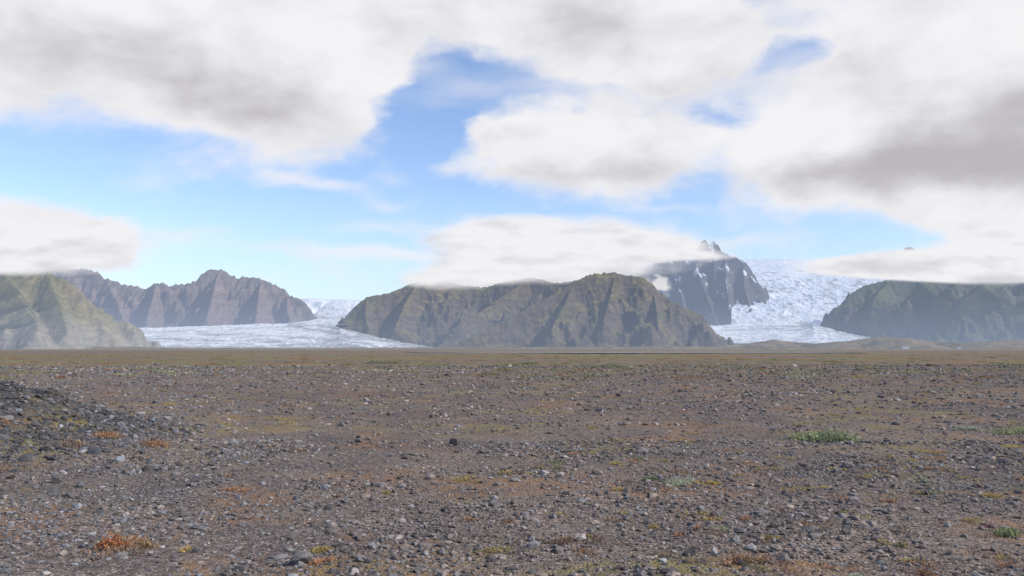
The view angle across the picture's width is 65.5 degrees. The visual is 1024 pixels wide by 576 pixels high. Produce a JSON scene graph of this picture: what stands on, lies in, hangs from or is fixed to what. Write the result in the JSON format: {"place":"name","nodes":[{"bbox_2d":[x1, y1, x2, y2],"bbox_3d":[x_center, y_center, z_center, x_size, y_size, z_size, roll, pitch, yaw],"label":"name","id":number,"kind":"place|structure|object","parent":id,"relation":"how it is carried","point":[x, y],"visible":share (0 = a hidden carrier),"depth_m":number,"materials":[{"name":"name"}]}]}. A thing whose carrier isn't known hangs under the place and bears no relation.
{"place":"outdoors","nodes":[
{"label":"outdoors","id":0,"kind":"place"},
{"bbox_2d":[0,213,130,272],"bbox_3d":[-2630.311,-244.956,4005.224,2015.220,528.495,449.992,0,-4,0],"label":"cloud","id":1,"kind":"structure","parent":0,"point":[29,247],"depth_m":3788.49,"materials":[{"name":"white"}]},
{"bbox_2d":[0,271,161,348],"bbox_3d":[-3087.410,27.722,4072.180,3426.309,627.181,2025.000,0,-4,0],"label":"hillside","id":2,"kind":"structure","parent":0,"point":[43,310],"depth_m":4253.86,"materials":[{"name":"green plant"}]},
{"bbox_2d":[48,268,317,327],"bbox_3d":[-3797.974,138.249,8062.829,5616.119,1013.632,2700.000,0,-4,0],"label":"mountain","id":3,"kind":"structure","parent":0,"point":[211,297],"depth_m":8349.67,"materials":[{"name":"grey stone"}]},
{"bbox_2d":[139,320,425,347],"bbox_3d":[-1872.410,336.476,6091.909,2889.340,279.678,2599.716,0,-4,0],"label":"glacier","id":4,"kind":"object","parent":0,"point":[320,334],"visible":0.83,"depth_m":5753.10,"materials":[{"name":"white ice"}]},
{"bbox_2d":[296,300,347,325],"bbox_3d":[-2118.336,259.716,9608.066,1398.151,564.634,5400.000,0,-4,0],"label":"snowfield","id":5,"kind":"structure","parent":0,"point":[334,312],"depth_m":9329.31,"materials":[{"name":"white snow"}]},
{"bbox_2d":[301,298,361,313],"bbox_3d":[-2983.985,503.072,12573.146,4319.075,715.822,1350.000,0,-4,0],"label":"ice cap","id":6,"kind":"object","parent":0,"point":[314,305],"visible":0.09,"depth_m":12495.39,"materials":[{"name":"white ice"}]},
{"bbox_2d":[85,346,732,348],"bbox_3d":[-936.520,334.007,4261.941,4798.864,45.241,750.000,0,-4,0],"label":"moraine bank","id":7,"kind":"structure","parent":0,"point":[657,347],"depth_m":4432.58,"materials":[{"name":"grey gravel"}]},
{"bbox_2d":[335,277,574,346],"bbox_3d":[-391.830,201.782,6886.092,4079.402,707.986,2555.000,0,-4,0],"label":"mountain","id":8,"kind":"structure","parent":0,"point":[431,316],"depth_m":7204.66,"materials":[{"name":"grey stone"}]},
{"bbox_2d":[407,271,542,286],"bbox_3d":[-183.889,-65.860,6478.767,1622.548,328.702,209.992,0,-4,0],"label":"cloud","id":9,"kind":"structure","parent":0,"point":[447,279],"depth_m":6380.14,"materials":[{"name":"white"}]},
{"bbox_2d":[0,349,1023,575],"bbox_3d":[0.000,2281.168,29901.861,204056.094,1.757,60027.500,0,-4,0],"label":"ground","id":10,"kind":"structure","parent":0,"point":[973,542],"depth_m":11.61,"materials":[{"name":"grey gravel"}]},
{"bbox_2d":[0,418,177,460],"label":"orange shrub","id":11,"kind":"object","parent":10,"relation":"on","point":[112,435],"visible":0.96,"depth_m":12.32,"materials":[{"name":"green plant"}]},
{"bbox_2d":[0,380,206,465],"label":"gravel mound","id":12,"kind":"object","parent":10,"relation":"on","point":[120,425],"visible":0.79,"depth_m":13.22,"materials":[{"name":"grey gravel"}]},
{"bbox_2d":[74,527,160,561],"bbox_3d":[-3.106,2.005,6.311,0.612,0.222,0.618,-4,-6,41],"label":"orange shrub","id":13,"kind":"object","parent":10,"relation":"on","point":[115,544],"visible":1,"depth_m":6.38,"materials":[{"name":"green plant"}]},
{"bbox_2d":[0,394,373,490],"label":"rocks","id":14,"kind":"object","parent":10,"relation":"on","point":[29,456],"visible":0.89,"depth_m":11.33,"materials":[{"name":"stone"}]},
{"bbox_2d":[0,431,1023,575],"bbox_3d":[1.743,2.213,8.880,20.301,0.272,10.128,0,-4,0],"label":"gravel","id":15,"kind":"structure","parent":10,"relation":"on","point":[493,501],"depth_m":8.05,"materials":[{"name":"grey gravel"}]},
{"bbox_2d":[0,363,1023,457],"bbox_3d":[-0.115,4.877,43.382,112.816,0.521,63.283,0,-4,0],"label":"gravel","id":16,"kind":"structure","parent":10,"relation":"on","point":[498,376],"depth_m":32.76,"materials":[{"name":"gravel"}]},
{"bbox_2d":[0,363,1023,575],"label":"moss tufts","id":17,"kind":"object","parent":10,"relation":"on","point":[922,571],"visible":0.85,"depth_m":9.64,"materials":[{"name":"green plant"}]},
{"bbox_2d":[0,389,1023,575],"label":"rocks","id":18,"kind":"object","parent":10,"relation":"on","point":[305,557],"visible":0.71,"depth_m":11.91,"materials":[{"name":"stone"}]},
{"bbox_2d":[0,353,1023,378],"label":"scrub","id":19,"kind":"object","parent":10,"relation":"on","point":[604,365],"visible":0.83,"depth_m":74.89,"materials":[{"name":"green plant"}]},
{"bbox_2d":[641,475,723,486],"bbox_3d":[1.966,2.261,9.312,0.976,0.131,0.549,-1,-5,18],"label":"pale moss","id":20,"kind":"object","parent":10,"relation":"on","point":[677,482],"visible":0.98,"depth_m":9.32,"materials":[{"name":"green plant"}]},
{"bbox_2d":[548,522,1022,575],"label":"dry shrub","id":21,"kind":"object","parent":10,"relation":"on","point":[1011,532],"visible":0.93,"depth_m":6.51,"materials":[{"name":"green plant"}]},
{"bbox_2d":[780,426,864,442],"bbox_3d":[5.642,2.621,14.421,1.556,0.338,1.737,0,-4,0],"label":"green shrub","id":22,"kind":"object","parent":10,"relation":"on","point":[827,435],"visible":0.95,"depth_m":13.98,"materials":[{"name":"green plant"}]},
{"bbox_2d":[951,425,1023,434],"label":"green shrub","id":23,"kind":"object","parent":10,"relation":"on","point":[1012,431],"visible":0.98,"depth_m":15.43,"materials":[{"name":"green plant"}]},
{"bbox_2d":[0,0,1023,325],"label":"sky","id":24,"kind":"structure","parent":0,"point":[320,149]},
{"bbox_2d":[417,217,720,286],"bbox_3d":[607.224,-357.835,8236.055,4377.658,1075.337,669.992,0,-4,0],"label":"cloud","id":25,"kind":"structure","parent":0,"point":[557,250],"depth_m":7911.35,"materials":[{"name":"white"}]},
{"bbox_2d":[453,272,734,346],"bbox_3d":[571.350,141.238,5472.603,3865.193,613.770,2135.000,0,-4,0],"label":"mountain","id":26,"kind":"structure","parent":0,"point":[612,309],"depth_m":5674.34,"materials":[{"name":"grey stone"}]},
{"bbox_2d":[653,277,667,289],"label":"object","id":27,"kind":"structure","parent":0,"point":[660,283],"depth_m":6375.79,"materials":[{"name":"white"}]},
{"bbox_2d":[464,352,859,352],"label":"river","id":28,"kind":"structure","parent":0,"point":[661,352],"depth_m":292.78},
{"bbox_2d":[628,240,769,344],"bbox_3d":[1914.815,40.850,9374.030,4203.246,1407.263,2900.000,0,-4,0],"label":"mountain peak","id":29,"kind":"structure","parent":0,"point":[711,291],"depth_m":9723.74,"materials":[{"name":"grey stone"}]},
{"bbox_2d":[710,319,870,343],"bbox_3d":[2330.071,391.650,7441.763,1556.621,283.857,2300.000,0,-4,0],"label":"glacier","id":30,"kind":"object","parent":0,"point":[798,331],"visible":0.77,"depth_m":7164.97,"materials":[{"name":"white ice"}]},
{"bbox_2d":[731,259,895,324],"bbox_3d":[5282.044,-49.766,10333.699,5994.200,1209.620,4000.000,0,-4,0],"label":"icefall","id":31,"kind":"object","parent":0,"point":[798,290],"visible":0.3,"depth_m":10223.15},
{"bbox_2d":[720,337,1023,348],"bbox_3d":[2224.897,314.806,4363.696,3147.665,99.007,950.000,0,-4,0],"label":"moraine hill","id":32,"kind":"structure","parent":0,"point":[884,343],"depth_m":4410.53,"materials":[{"name":"grey gravel"}]},
{"bbox_2d":[806,224,1023,282],"bbox_3d":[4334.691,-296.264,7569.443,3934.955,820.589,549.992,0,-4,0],"label":"cloud","id":33,"kind":"structure","parent":0,"point":[997,256],"depth_m":7300.38,"materials":[{"name":"white"}]},
{"bbox_2d":[820,279,1023,342],"bbox_3d":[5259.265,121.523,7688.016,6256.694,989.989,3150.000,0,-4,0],"label":"green mountain","id":34,"kind":"structure","parent":0,"point":[957,312],"depth_m":7930.06,"materials":[{"name":"green stone"}]}
]}

